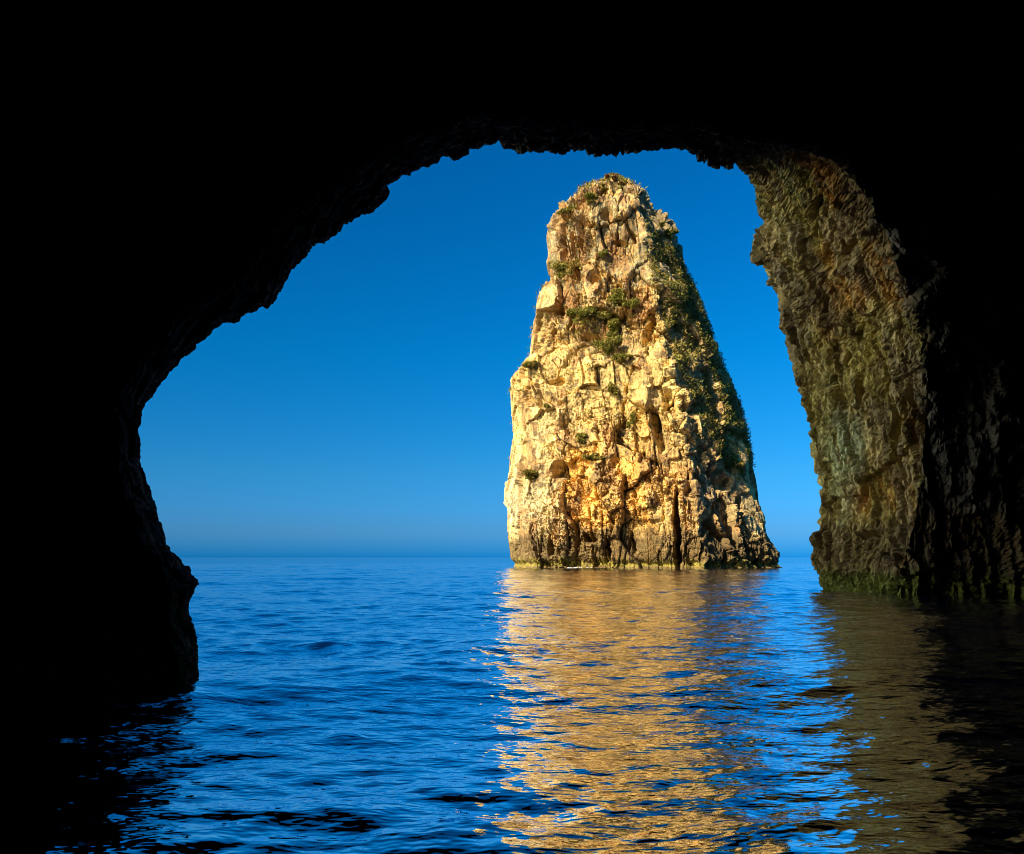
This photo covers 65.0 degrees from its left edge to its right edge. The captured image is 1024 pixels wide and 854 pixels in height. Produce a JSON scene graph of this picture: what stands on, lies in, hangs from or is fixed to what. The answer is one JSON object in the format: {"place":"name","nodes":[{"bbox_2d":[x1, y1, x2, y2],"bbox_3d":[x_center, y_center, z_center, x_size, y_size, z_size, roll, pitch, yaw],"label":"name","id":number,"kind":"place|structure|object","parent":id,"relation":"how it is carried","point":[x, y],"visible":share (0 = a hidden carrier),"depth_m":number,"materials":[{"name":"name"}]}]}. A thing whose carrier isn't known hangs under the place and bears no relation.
{"place":"outdoors","nodes":[
{"label":"outdoors","id":0,"kind":"place"},
{"bbox_2d":[138,140,821,556],"label":"sky","id":1,"kind":"structure","parent":0,"point":[365,411],"materials":[{"name":"blue"}]},
{"bbox_2d":[0,0,1023,690],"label":"cave","id":2,"kind":"structure","parent":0,"point":[180,180],"depth_m":19.66},
{"bbox_2d":[0,557,1023,853],"bbox_3d":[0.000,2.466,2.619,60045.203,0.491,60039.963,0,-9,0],"label":"sea","id":3,"kind":"structure","parent":0,"point":[410,705],"depth_m":10.04,"materials":[{"name":"blue liquid"}]},
{"bbox_2d":[504,179,781,568],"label":"sea stack","id":4,"kind":"object","parent":3,"relation":"in","point":[660,499],"visible":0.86,"depth_m":151.01,"materials":[{"name":"stone"}]},
{"bbox_2d":[522,468,538,479],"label":"bush","id":5,"kind":"object","parent":4,"relation":"on","point":[529,474],"visible":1,"depth_m":153.01,"materials":[{"name":"green plant"}]},
{"bbox_2d":[521,360,540,368],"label":"bush","id":6,"kind":"object","parent":4,"relation":"on","point":[531,364],"visible":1,"depth_m":155.83,"materials":[{"name":"green plant"}]},
{"bbox_2d":[543,403,549,408],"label":"bush","id":7,"kind":"object","parent":4,"relation":"on","point":[546,405],"visible":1,"depth_m":152.14,"materials":[{"name":"green plant"}]},
{"bbox_2d":[547,258,572,277],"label":"bush","id":8,"kind":"object","parent":4,"relation":"on","point":[558,266],"visible":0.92,"depth_m":164.01,"materials":[{"name":"green plant"}]},
{"bbox_2d":[555,205,577,214],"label":"bush","id":9,"kind":"object","parent":4,"relation":"on","point":[569,210],"visible":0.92,"depth_m":165.02,"materials":[{"name":"green plant"}]},
{"bbox_2d":[565,258,580,269],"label":"bush","id":10,"kind":"object","parent":4,"relation":"on","point":[575,265],"visible":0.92,"depth_m":162.62,"materials":[{"name":"green plant"}]},
{"bbox_2d":[575,432,587,443],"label":"bush","id":11,"kind":"object","parent":4,"relation":"on","point":[580,437],"visible":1,"depth_m":147.88,"materials":[{"name":"green plant"}]},
{"bbox_2d":[566,306,611,325],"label":"bush","id":12,"kind":"object","parent":4,"relation":"on","point":[584,313],"visible":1,"depth_m":155.14,"materials":[{"name":"green plant"}]},
{"bbox_2d":[583,192,598,203],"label":"bush","id":13,"kind":"object","parent":4,"relation":"on","point":[590,197],"visible":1,"depth_m":161.32,"materials":[{"name":"green plant"}]},
{"bbox_2d":[580,452,604,460],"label":"bush","id":14,"kind":"object","parent":4,"relation":"on","point":[591,457],"visible":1,"depth_m":146.70,"materials":[{"name":"green plant"}]},
{"bbox_2d":[598,248,607,256],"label":"bush","id":15,"kind":"object","parent":4,"relation":"on","point":[603,253],"visible":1,"depth_m":157.93,"materials":[{"name":"green plant"}]},
{"bbox_2d":[598,183,607,192],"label":"bush","id":16,"kind":"object","parent":4,"relation":"on","point":[603,187],"visible":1,"depth_m":164.17,"materials":[{"name":"green plant"}]},
{"bbox_2d":[593,331,623,353],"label":"bush","id":17,"kind":"object","parent":4,"relation":"on","point":[607,344],"visible":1,"depth_m":151.88,"materials":[{"name":"green plant"}]},
{"bbox_2d":[604,173,617,183],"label":"bush","id":18,"kind":"object","parent":4,"relation":"on","point":[613,176],"visible":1,"depth_m":164.24,"materials":[{"name":"green plant"}]},
{"bbox_2d":[607,382,618,396],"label":"bush","id":19,"kind":"object","parent":4,"relation":"on","point":[612,389],"visible":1,"depth_m":149.37,"materials":[{"name":"green plant"}]},
{"bbox_2d":[607,318,620,335],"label":"bush","id":20,"kind":"object","parent":4,"relation":"on","point":[613,324],"visible":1,"depth_m":154.79,"materials":[{"name":"green plant"}]},
{"bbox_2d":[610,353,632,363],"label":"bush","id":21,"kind":"object","parent":4,"relation":"on","point":[620,357],"visible":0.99,"depth_m":150.05,"materials":[{"name":"green plant"}]},
{"bbox_2d":[607,287,640,308],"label":"bush","id":22,"kind":"object","parent":4,"relation":"on","point":[617,298],"visible":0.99,"depth_m":154.57,"materials":[{"name":"green plant"}]},
{"bbox_2d":[617,180,633,190],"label":"bush","id":23,"kind":"object","parent":4,"relation":"on","point":[621,182],"visible":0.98,"depth_m":164.53,"materials":[{"name":"green plant"}]},
{"bbox_2d":[626,411,635,428],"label":"bush","id":24,"kind":"object","parent":4,"relation":"on","point":[632,418],"visible":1,"depth_m":147.48,"materials":[{"name":"green plant"}]},
{"bbox_2d":[508,172,755,479],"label":"scrub","id":25,"kind":"object","parent":4,"relation":"on","point":[687,286],"visible":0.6,"depth_m":156.12,"materials":[{"name":"green plant"}]},
{"bbox_2d":[658,221,665,226],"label":"bush","id":26,"kind":"object","parent":4,"relation":"on","point":[661,223],"visible":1,"depth_m":162.21,"materials":[{"name":"green plant"}]},
{"bbox_2d":[665,228,679,239],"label":"bush","id":27,"kind":"object","parent":4,"relation":"on","point":[668,232],"visible":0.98,"depth_m":164.65,"materials":[{"name":"green plant"}]},
{"bbox_2d":[723,458,744,467],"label":"bush","id":28,"kind":"object","parent":4,"relation":"on","point":[739,463],"visible":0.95,"depth_m":151.17,"materials":[{"name":"green plant"}]},
{"bbox_2d":[748,153,930,594],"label":"cliff wall","id":29,"kind":"structure","parent":0,"point":[826,250],"depth_m":44.87,"materials":[{"name":"brown stone"}]}
]}

